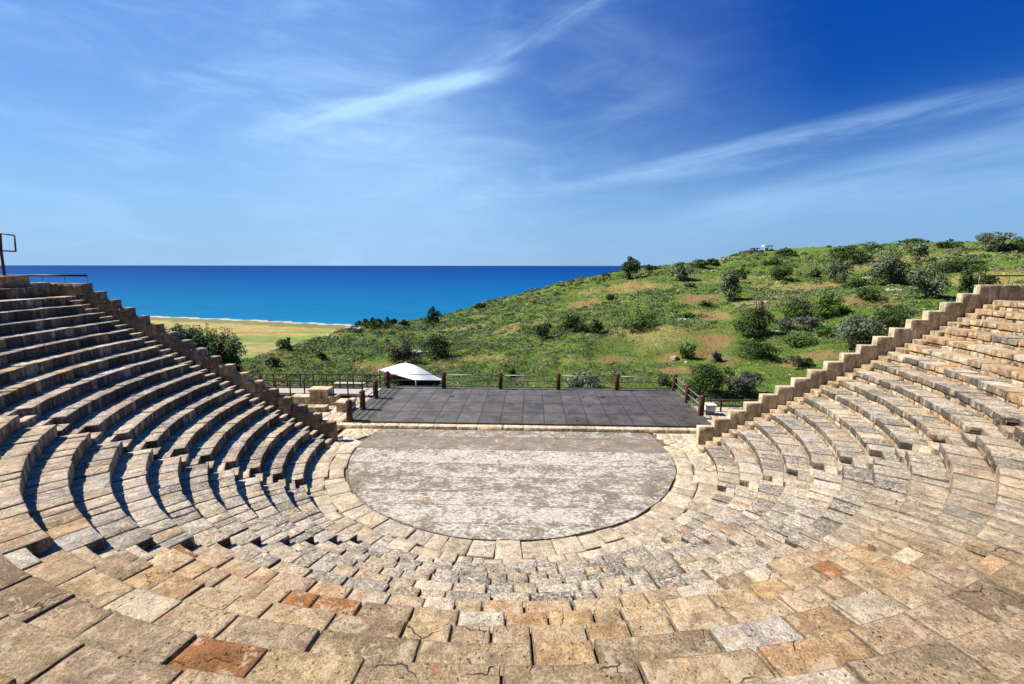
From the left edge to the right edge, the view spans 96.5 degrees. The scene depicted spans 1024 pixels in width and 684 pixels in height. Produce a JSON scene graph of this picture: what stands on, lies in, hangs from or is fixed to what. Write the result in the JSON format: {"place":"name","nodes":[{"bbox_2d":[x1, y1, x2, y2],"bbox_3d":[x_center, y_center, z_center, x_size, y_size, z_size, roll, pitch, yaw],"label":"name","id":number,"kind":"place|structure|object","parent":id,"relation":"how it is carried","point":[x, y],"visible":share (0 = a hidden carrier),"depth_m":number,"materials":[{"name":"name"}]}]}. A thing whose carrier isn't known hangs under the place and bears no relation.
{"place":"outdoors","nodes":[
{"label":"outdoors","id":0,"kind":"place"},
{"bbox_2d":[150,316,351,358],"bbox_3d":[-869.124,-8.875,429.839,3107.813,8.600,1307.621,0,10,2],"label":"coastal plain","id":1,"kind":"structure","parent":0,"point":[258,337],"depth_m":471.15,"materials":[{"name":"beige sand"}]},
{"bbox_2d":[0,265,641,324],"bbox_3d":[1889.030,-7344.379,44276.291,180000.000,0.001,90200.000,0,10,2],"label":"sea","id":2,"kind":"structure","parent":0,"point":[351,295],"depth_m":1442.58,"materials":[{"name":"liquid"}]},
{"bbox_2d":[325,429,697,561],"bbox_3d":[0.232,5.764,19.043,19.293,0.001,12.187,0,10,2],"label":"floor bed","id":3,"kind":"object","parent":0,"point":[347,478],"visible":0.05,"depth_m":18.93,"materials":[{"name":"brown stone"}]},
{"bbox_2d":[330,428,381,447],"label":"stone paving","id":4,"kind":"structure","parent":3,"relation":"on","point":[351,436],"depth_m":23.84,"materials":[{"name":"stone"}]},
{"bbox_2d":[304,445,717,566],"bbox_3d":[-0.219,5.980,17.663,18.509,0.243,9.364,0,10,2],"label":"paving ring","id":5,"kind":"object","parent":3,"relation":"on","point":[372,527],"visible":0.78,"depth_m":15.59,"materials":[{"name":"stone"}]},
{"bbox_2d":[338,422,695,433],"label":"stone kerb","id":6,"kind":"structure","parent":3,"relation":"on","point":[648,430],"depth_m":24.61,"materials":[{"name":"stone"}]},
{"bbox_2d":[653,433,700,453],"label":"stone paving","id":7,"kind":"structure","parent":3,"relation":"on","point":[682,443],"depth_m":23.00,"materials":[{"name":"stone"}]},
{"bbox_2d":[661,426,1023,561],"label":"seating wedge","id":8,"kind":"object","parent":3,"relation":"on","point":[949,500],"visible":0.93,"depth_m":11.65,"materials":[{"name":"stone"}]},
{"bbox_2d":[704,301,1023,491],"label":"seating wedge","id":9,"kind":"object","parent":3,"relation":"on","point":[968,377],"visible":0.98,"depth_m":17.86,"materials":[{"name":"stone"}]},
{"bbox_2d":[348,429,675,541],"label":"orchestra floor","id":10,"kind":"structure","parent":0,"point":[495,485],"depth_m":18.95,"materials":[{"name":"grey stone"}]},
{"bbox_2d":[0,296,1023,301],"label":"top walkway","id":11,"kind":"structure","parent":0,"point":[57,296],"depth_m":21.55,"materials":[{"name":"stone"}]},
{"bbox_2d":[0,275,37,298],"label":"pedestal","id":12,"kind":"object","parent":11,"relation":"on","point":[11,291],"visible":0.71,"depth_m":21.46,"materials":[{"name":"stone"}]},
{"bbox_2d":[0,233,16,275],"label":"metal frame","id":13,"kind":"object","parent":12,"relation":"on","point":[2,261],"visible":0.88,"depth_m":21.88,"materials":[{"name":"paint"}]},
{"bbox_2d":[0,282,50,296],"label":"ring wall","id":14,"kind":"structure","parent":11,"relation":"on","point":[43,288],"depth_m":22.83,"materials":[{"name":"stone"}]},
{"bbox_2d":[0,405,308,494],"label":"stone stair","id":15,"kind":"object","parent":11,"relation":"on","point":[98,437],"visible":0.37,"depth_m":15.36,"materials":[{"name":"stone"}]},
{"bbox_2d":[0,297,324,484],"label":"seating wedge","id":16,"kind":"object","parent":11,"relation":"on","point":[63,360],"visible":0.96,"depth_m":18.80,"materials":[{"name":"stone"}]},
{"bbox_2d":[0,415,356,555],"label":"seating wedge","id":17,"kind":"object","parent":11,"relation":"on","point":[68,493],"visible":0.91,"depth_m":12.09,"materials":[{"name":"stone"}]},
{"bbox_2d":[0,540,371,570],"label":"stone stair","id":18,"kind":"object","parent":11,"relation":"on","point":[24,559],"visible":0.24,"depth_m":9.09,"materials":[{"name":"stone"}]},
{"bbox_2d":[58,296,332,445],"bbox_3d":[-15.766,1.577,22.854,13.570,7.619,0.694,1,10,6],"label":"stone stair","id":19,"kind":"object","parent":11,"relation":"on","point":[299,426],"visible":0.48,"depth_m":22.81,"materials":[{"name":"stone"}]},
{"bbox_2d":[0,544,1023,683],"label":"seating wedge","id":20,"kind":"object","parent":11,"relation":"on","point":[379,614],"visible":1,"depth_m":6.30,"materials":[{"name":"stone"}]},
{"bbox_2d":[645,540,1023,575],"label":"stone stair","id":21,"kind":"object","parent":11,"relation":"on","point":[988,564],"visible":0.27,"depth_m":9.00,"materials":[{"name":"stone"}]},
{"bbox_2d":[696,300,1009,452],"bbox_3d":[15.748,1.851,21.403,13.540,7.618,0.672,0,10,1],"label":"stone stair","id":22,"kind":"object","parent":11,"relation":"on","point":[814,392],"visible":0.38,"depth_m":21.32,"materials":[{"name":"stone"}]},
{"bbox_2d":[695,285,1023,445],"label":"stepped parapet","id":23,"kind":"structure","parent":11,"relation":"on","point":[979,296],"depth_m":21.53,"materials":[{"name":"stone"}]},
{"bbox_2d":[978,275,1023,284],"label":"railing","id":24,"kind":"object","parent":23,"relation":"on","point":[999,275],"depth_m":21.07,"materials":[{"name":"metal"}]},
{"bbox_2d":[711,419,1023,499],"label":"stone stair","id":25,"kind":"object","parent":11,"relation":"on","point":[968,440],"visible":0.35,"depth_m":14.56,"materials":[{"name":"stone"}]},
{"bbox_2d":[0,0,1023,265],"label":"sky","id":26,"kind":"structure","parent":0,"point":[133,132],"materials":[{"name":"blue"}]},
{"bbox_2d":[235,239,1023,433],"bbox_3d":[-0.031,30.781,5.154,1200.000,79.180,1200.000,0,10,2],"label":"hillside","id":27,"kind":"structure","parent":0,"point":[818,360],"depth_m":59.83,"materials":[{"name":"green plant"}]},
{"bbox_2d":[165,323,247,371],"bbox_3d":[-25.154,1.573,37.578,6.852,6.486,4.319,0,10,2],"label":"tall shrub","id":28,"kind":"object","parent":27,"relation":"on","point":[212,344],"visible":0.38,"depth_m":37.20,"materials":[{"name":"green plant"}]},
{"bbox_2d":[265,357,280,366],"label":"bush","id":29,"kind":"object","parent":27,"relation":"on","point":[274,361],"visible":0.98,"depth_m":52.42,"materials":[{"name":"green plant"}]},
{"bbox_2d":[275,338,292,349],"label":"bush","id":30,"kind":"object","parent":27,"relation":"on","point":[285,343],"visible":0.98,"depth_m":62.87,"materials":[{"name":"green plant"}]},
{"bbox_2d":[317,352,326,359],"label":"bush","id":31,"kind":"object","parent":27,"relation":"on","point":[321,355],"visible":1,"depth_m":57.94,"materials":[{"name":"green plant"}]},
{"bbox_2d":[265,386,382,397],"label":"board walkway","id":32,"kind":"structure","parent":27,"relation":"on","point":[337,391],"depth_m":31.75,"materials":[{"name":"paint"}]},
{"bbox_2d":[250,373,380,390],"bbox_3d":[-14.171,2.911,32.651,9.750,1.305,0.090,0,10,2],"label":"steel fence","id":33,"kind":"object","parent":32,"relation":"on","point":[353,386],"visible":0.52,"depth_m":32.55,"materials":[{"name":"brown metal"}]},
{"bbox_2d":[334,382,365,385],"bbox_3d":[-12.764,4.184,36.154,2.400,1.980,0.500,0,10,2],"label":"bench","id":34,"kind":"object","parent":27,"relation":"on","point":[349,383],"visible":0.38,"depth_m":35.78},
{"bbox_2d":[359,320,394,329],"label":"bush","id":35,"kind":"object","parent":27,"relation":"on","point":[373,324],"visible":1,"depth_m":99.14,"materials":[{"name":"green plant"}]},
{"bbox_2d":[387,339,419,362],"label":"bush","id":36,"kind":"object","parent":27,"relation":"on","point":[398,353],"visible":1,"depth_m":53.99,"materials":[{"name":"green plant"}]},
{"bbox_2d":[378,362,440,386],"bbox_3d":[-9.575,3.355,43.208,6.071,2.656,4.741,6,11,32],"label":"canopy","id":37,"kind":"object","parent":27,"relation":"on","point":[405,368],"visible":0.86,"depth_m":41.99,"materials":[{"name":"white fabric"}]},
{"bbox_2d":[424,306,442,324],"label":"bush","id":38,"kind":"object","parent":27,"relation":"on","point":[431,316],"visible":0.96,"depth_m":115.99,"materials":[{"name":"green plant"}]},
{"bbox_2d":[420,334,453,359],"bbox_3d":[-9.311,0.642,56.369,4.342,3.183,3.666,0,10,2],"label":"bush","id":39,"kind":"object","parent":27,"relation":"on","point":[434,346],"visible":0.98,"depth_m":56.05,"materials":[{"name":"green plant"}]},
{"bbox_2d":[472,303,486,307],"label":"bush","id":40,"kind":"object","parent":27,"relation":"on","point":[482,305],"visible":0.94,"depth_m":127.58,"materials":[{"name":"green plant"}]},
{"bbox_2d":[344,386,711,428],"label":"stage platform","id":41,"kind":"structure","parent":27,"relation":"on","point":[550,406],"depth_m":27.72,"materials":[{"name":"grey stone"}]},
{"bbox_2d":[345,374,386,420],"bbox_3d":[-8.869,3.189,28.648,0.310,1.230,6.995,0,10,2],"label":"stage railing","id":42,"kind":"object","parent":41,"relation":"on","point":[349,408],"visible":1,"depth_m":27.13,"materials":[{"name":"brown wood"}]},
{"bbox_2d":[385,371,677,390],"bbox_3d":[1.217,2.680,31.748,20.222,1.230,0.298,0,10,2],"label":"stage railing","id":43,"kind":"object","parent":41,"relation":"on","point":[443,374],"visible":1,"depth_m":31.70,"materials":[{"name":"brown wood"}]},
{"bbox_2d":[675,377,705,415],"bbox_3d":[10.993,3.191,28.754,0.310,1.230,5.376,0,10,2],"label":"stage railing","id":44,"kind":"object","parent":41,"relation":"on","point":[701,403],"visible":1,"depth_m":27.49,"materials":[{"name":"brown wood"}]},
{"bbox_2d":[531,322,554,339],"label":"bush","id":45,"kind":"object","parent":27,"relation":"on","point":[542,329],"visible":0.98,"depth_m":60.89,"materials":[{"name":"green plant"}]},
{"bbox_2d":[553,314,589,332],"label":"bush","id":46,"kind":"object","parent":27,"relation":"on","point":[574,320],"visible":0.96,"depth_m":62.94,"materials":[{"name":"green plant"}]},
{"bbox_2d":[564,370,600,388],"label":"bush","id":47,"kind":"object","parent":27,"relation":"on","point":[581,377],"visible":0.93,"depth_m":41.04,"materials":[{"name":"green plant"}]},
{"bbox_2d":[588,319,604,332],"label":"bush","id":48,"kind":"object","parent":27,"relation":"on","point":[596,324],"visible":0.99,"depth_m":61.72,"materials":[{"name":"green plant"}]},
{"bbox_2d":[619,256,640,277],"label":"olive tree","id":49,"kind":"object","parent":27,"relation":"on","point":[630,265],"visible":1,"depth_m":120.48,"materials":[{"name":"green plant"}]},
{"bbox_2d":[618,311,657,329],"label":"bush","id":50,"kind":"object","parent":27,"relation":"on","point":[640,322],"visible":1,"depth_m":61.30,"materials":[{"name":"green plant"}]},
{"bbox_2d":[641,264,657,269],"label":"bush","id":51,"kind":"object","parent":27,"relation":"on","point":[648,266],"visible":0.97,"depth_m":135.09,"materials":[{"name":"green plant"}]},
{"bbox_2d":[657,373,671,386],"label":"bush","id":52,"kind":"object","parent":27,"relation":"on","point":[664,378],"visible":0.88,"depth_m":42.32,"materials":[{"name":"green plant"}]},
{"bbox_2d":[666,262,694,280],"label":"olive tree","id":53,"kind":"object","parent":27,"relation":"on","point":[681,271],"visible":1,"depth_m":109.96,"materials":[{"name":"green plant"}]},
{"bbox_2d":[677,342,696,359],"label":"bush","id":54,"kind":"object","parent":27,"relation":"on","point":[686,351],"visible":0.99,"depth_m":49.59,"materials":[{"name":"green plant"}]},
{"bbox_2d":[682,312,695,318],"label":"bush","id":55,"kind":"object","parent":27,"relation":"on","point":[689,315],"visible":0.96,"depth_m":71.18,"materials":[{"name":"green plant"}]},
{"bbox_2d":[690,259,710,267],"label":"bush","id":56,"kind":"object","parent":27,"relation":"on","point":[701,263],"visible":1,"depth_m":136.91,"materials":[{"name":"green plant"}]},
{"bbox_2d":[698,300,712,306],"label":"bush","id":57,"kind":"object","parent":27,"relation":"on","point":[703,303],"visible":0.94,"depth_m":76.77,"materials":[{"name":"green plant"}]},
{"bbox_2d":[679,362,735,397],"bbox_3d":[16.645,3.309,39.085,4.005,3.226,3.710,-5,11,-29],"label":"bush","id":58,"kind":"object","parent":27,"relation":"on","point":[703,376],"visible":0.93,"depth_m":38.53,"materials":[{"name":"green plant"}]},
{"bbox_2d":[707,258,718,265],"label":"bush","id":59,"kind":"object","parent":27,"relation":"on","point":[713,261],"visible":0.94,"depth_m":140.66,"materials":[{"name":"green plant"}]},
{"bbox_2d":[709,350,723,362],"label":"bush","id":60,"kind":"object","parent":27,"relation":"on","point":[715,355],"visible":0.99,"depth_m":47.64,"materials":[{"name":"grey plant"}]},
{"bbox_2d":[719,270,742,301],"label":"olive tree","id":61,"kind":"object","parent":27,"relation":"on","point":[727,283],"visible":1,"depth_m":76.83,"materials":[{"name":"green plant"}]},
{"bbox_2d":[733,267,750,279],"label":"bush","id":62,"kind":"object","parent":27,"relation":"on","point":[741,273],"visible":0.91,"depth_m":104.17,"materials":[{"name":"green plant"}]},
{"bbox_2d":[724,371,765,397],"bbox_3d":[20.061,3.624,39.308,3.326,2.328,3.271,4,10,22],"label":"bush","id":63,"kind":"object","parent":27,"relation":"on","point":[748,383],"visible":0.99,"depth_m":38.95,"materials":[{"name":"green plant"}]},
{"bbox_2d":[730,297,778,337],"bbox_3d":[29.030,-3.056,55.087,5.274,4.856,5.456,0,10,2],"label":"bush","id":64,"kind":"object","parent":27,"relation":"on","point":[758,323],"visible":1,"depth_m":54.33,"materials":[{"name":"green plant"}]},
{"bbox_2d":[732,340,781,357],"bbox_3d":[25.699,0.768,48.350,4.465,1.941,4.090,0,10,2],"label":"bush","id":65,"kind":"object","parent":27,"relation":"on","point":[757,347],"visible":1,"depth_m":47.92,"materials":[{"name":"green plant"}]},
{"bbox_2d":[760,259,786,264],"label":"bush","id":66,"kind":"object","parent":27,"relation":"on","point":[770,261],"visible":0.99,"depth_m":118.97,"materials":[{"name":"green plant"}]},
{"bbox_2d":[767,266,792,280],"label":"bush","id":67,"kind":"object","parent":27,"relation":"on","point":[778,274],"visible":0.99,"depth_m":97.33,"materials":[{"name":"green plant"}]},
{"bbox_2d":[776,317,795,329],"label":"bush","id":68,"kind":"object","parent":27,"relation":"on","point":[785,322],"visible":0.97,"depth_m":56.91,"materials":[{"name":"grey plant"}]},
{"bbox_2d":[774,248,797,255],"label":"bush","id":69,"kind":"object","parent":27,"relation":"on","point":[784,251],"visible":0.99,"depth_m":151.37,"materials":[{"name":"green plant"}]},
{"bbox_2d":[781,299,815,316],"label":"bush","id":70,"kind":"object","parent":27,"relation":"on","point":[794,309],"visible":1,"depth_m":64.60,"materials":[{"name":"green plant"}]},
{"bbox_2d":[781,331,816,346],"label":"bush","id":71,"kind":"object","parent":27,"relation":"on","point":[797,341],"visible":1,"depth_m":49.95,"materials":[{"name":"green plant"}]},
{"bbox_2d":[786,355,813,365],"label":"bush","id":72,"kind":"object","parent":27,"relation":"on","point":[796,360],"visible":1,"depth_m":44.99,"materials":[{"name":"green plant"}]},
{"bbox_2d":[793,315,826,331],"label":"bush","id":73,"kind":"object","parent":27,"relation":"on","point":[800,320],"visible":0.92,"depth_m":56.17,"materials":[{"name":"grey plant"}]},
{"bbox_2d":[809,268,821,276],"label":"bush","id":74,"kind":"object","parent":27,"relation":"on","point":[815,272],"visible":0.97,"depth_m":102.93,"materials":[{"name":"green plant"}]},
{"bbox_2d":[814,325,833,337],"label":"bush","id":75,"kind":"object","parent":27,"relation":"on","point":[823,330],"visible":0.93,"depth_m":51.83,"materials":[{"name":"green plant"}]},
{"bbox_2d":[811,292,851,316],"bbox_3d":[43.888,-5.235,63.099,5.117,3.552,3.229,0,10,2],"label":"bush","id":76,"kind":"object","parent":27,"relation":"on","point":[822,308],"visible":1,"depth_m":62.48,"materials":[{"name":"green plant"}]},
{"bbox_2d":[825,258,855,283],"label":"olive tree","id":77,"kind":"object","parent":27,"relation":"on","point":[837,272],"visible":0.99,"depth_m":88.08,"materials":[{"name":"green plant"}]},
{"bbox_2d":[827,245,875,262],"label":"bush","id":78,"kind":"object","parent":27,"relation":"on","point":[842,252],"visible":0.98,"depth_m":114.61,"materials":[{"name":"green plant"}]},
{"bbox_2d":[838,277,876,287],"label":"bush","id":79,"kind":"object","parent":27,"relation":"on","point":[856,282],"visible":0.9,"depth_m":82.30,"materials":[{"name":"green plant"}]},
{"bbox_2d":[835,313,886,349],"bbox_3d":[35.036,-0.832,46.230,4.351,4.174,4.859,5,11,27],"label":"olive tree","id":80,"kind":"object","parent":27,"relation":"on","point":[856,329],"visible":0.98,"depth_m":45.55,"materials":[{"name":"green plant"}]},
{"bbox_2d":[854,286,888,301],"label":"bush","id":81,"kind":"object","parent":27,"relation":"on","point":[863,293],"visible":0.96,"depth_m":67.46,"materials":[{"name":"green plant"}]},
{"bbox_2d":[862,244,883,249],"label":"bush","id":82,"kind":"object","parent":27,"relation":"on","point":[871,247],"visible":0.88,"depth_m":150.39,"materials":[{"name":"green plant"}]},
{"bbox_2d":[871,329,888,343],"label":"bush","id":83,"kind":"object","parent":27,"relation":"on","point":[886,333],"visible":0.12,"depth_m":44.37,"materials":[{"name":"green plant"}]},
{"bbox_2d":[870,303,914,328],"bbox_3d":[43.863,-2.837,52.793,4.041,3.132,4.020,8,12,39],"label":"bush","id":84,"kind":"object","parent":27,"relation":"on","point":[890,318],"visible":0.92,"depth_m":52.27,"materials":[{"name":"green plant"}]},
{"bbox_2d":[867,252,918,284],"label":"olive tree","id":85,"kind":"object","parent":27,"relation":"on","point":[884,266],"visible":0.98,"depth_m":78.81,"materials":[{"name":"green plant"}]},
{"bbox_2d":[894,238,931,242],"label":"bush","id":86,"kind":"object","parent":27,"relation":"on","point":[914,240],"visible":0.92,"depth_m":157.50,"materials":[{"name":"green plant"}]},
{"bbox_2d":[907,242,929,260],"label":"olive tree","id":87,"kind":"object","parent":27,"relation":"on","point":[919,248],"visible":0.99,"depth_m":107.25,"materials":[{"name":"green plant"}]},
{"bbox_2d":[906,266,951,298],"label":"olive tree","id":88,"kind":"object","parent":27,"relation":"on","point":[930,283],"visible":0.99,"depth_m":66.69,"materials":[{"name":"green plant"}]},
{"bbox_2d":[933,239,963,247],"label":"bush","id":89,"kind":"object","parent":27,"relation":"on","point":[947,243],"visible":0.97,"depth_m":132.77,"materials":[{"name":"green plant"}]},
{"bbox_2d":[922,256,991,272],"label":"bush","id":90,"kind":"object","parent":27,"relation":"on","point":[949,265],"visible":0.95,"depth_m":91.23,"materials":[{"name":"green plant"}]},
{"bbox_2d":[958,267,973,292],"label":"bush","id":91,"kind":"object","parent":27,"relation":"on","point":[967,279],"visible":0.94,"depth_m":66.39,"materials":[{"name":"green plant"}]},
{"bbox_2d":[964,270,1000,286],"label":"bush","id":92,"kind":"object","parent":27,"relation":"on","point":[986,280],"visible":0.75,"depth_m":74.85,"materials":[{"name":"green plant"}]},
{"bbox_2d":[975,231,1016,250],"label":"olive tree","id":93,"kind":"object","parent":27,"relation":"on","point":[991,241],"visible":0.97,"depth_m":114.54,"materials":[{"name":"green plant"}]},
{"bbox_2d":[1004,236,1023,250],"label":"bush","id":94,"kind":"object","parent":27,"relation":"on","point":[1017,244],"visible":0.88,"depth_m":114.72,"materials":[{"name":"green plant"}]},
{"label":"terrace","id":95,"kind":"structure","parent":0,"visible":0},
{"bbox_2d":[49,283,337,440],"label":"stepped parapet","id":96,"kind":"structure","parent":95,"relation":"on","point":[87,293],"depth_m":23.07,"materials":[{"name":"stone"}]},
{"bbox_2d":[0,274,87,282],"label":"wall railing","id":97,"kind":"object","parent":96,"relation":"on","point":[42,275],"depth_m":23.29,"materials":[{"name":"black metal"}]},
{"bbox_2d":[265,380,362,397],"bbox_3d":[-13.929,3.222,30.703,8.000,1.335,0.090,0,10,2],"label":"steel fence","id":98,"kind":"object","parent":95,"relation":"on","point":[304,387],"visible":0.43,"depth_m":30.58,"materials":[{"name":"brown metal"}]},
{"bbox_2d":[322,397,370,426],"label":"stone paving","id":99,"kind":"structure","parent":95,"relation":"on","point":[331,413],"depth_m":27.16,"materials":[{"name":"stone"}]},
{"bbox_2d":[293,394,309,403],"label":"stone pier","id":100,"kind":"structure","parent":99,"relation":"on","point":[301,398],"depth_m":28.88,"materials":[{"name":"stone"}]},
{"bbox_2d":[308,404,328,411],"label":"stone block","id":101,"kind":"structure","parent":99,"relation":"on","point":[318,408],"depth_m":27.48,"materials":[{"name":"stone"}]},
{"bbox_2d":[308,386,333,404],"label":"stone pier","id":102,"kind":"structure","parent":99,"relation":"on","point":[319,395],"depth_m":28.80,"materials":[{"name":"stone"}]},
{"bbox_2d":[328,394,340,405],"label":"stone pier","id":103,"kind":"structure","parent":99,"relation":"on","point":[333,398],"depth_m":28.70,"materials":[{"name":"stone"}]},
{"bbox_2d":[335,398,356,411],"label":"stone pier","id":104,"kind":"structure","parent":99,"relation":"on","point":[340,404],"depth_m":27.49,"materials":[{"name":"stone"}]},
{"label":"terrace","id":105,"kind":"structure","parent":0,"visible":0},
{"bbox_2d":[692,406,741,423],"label":"stone paving","id":106,"kind":"structure","parent":105,"relation":"on","point":[718,413],"depth_m":27.26,"materials":[{"name":"stone"}]},
{"bbox_2d":[704,403,716,414],"bbox_3d":[11.690,3.998,27.116,0.700,0.680,0.550,0,10,2],"label":"equipment box","id":107,"kind":"object","parent":106,"relation":"on","point":[709,408],"visible":0.88,"depth_m":26.91,"materials":[{"name":"white metal"}]},
{"bbox_2d":[698,399,757,411],"bbox_3d":[13.935,3.870,27.532,5.350,0.800,0.100,0,10,2],"label":"handrail","id":108,"kind":"object","parent":105,"relation":"on","point":[720,405],"visible":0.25,"depth_m":27.52,"materials":[{"name":"metal"}]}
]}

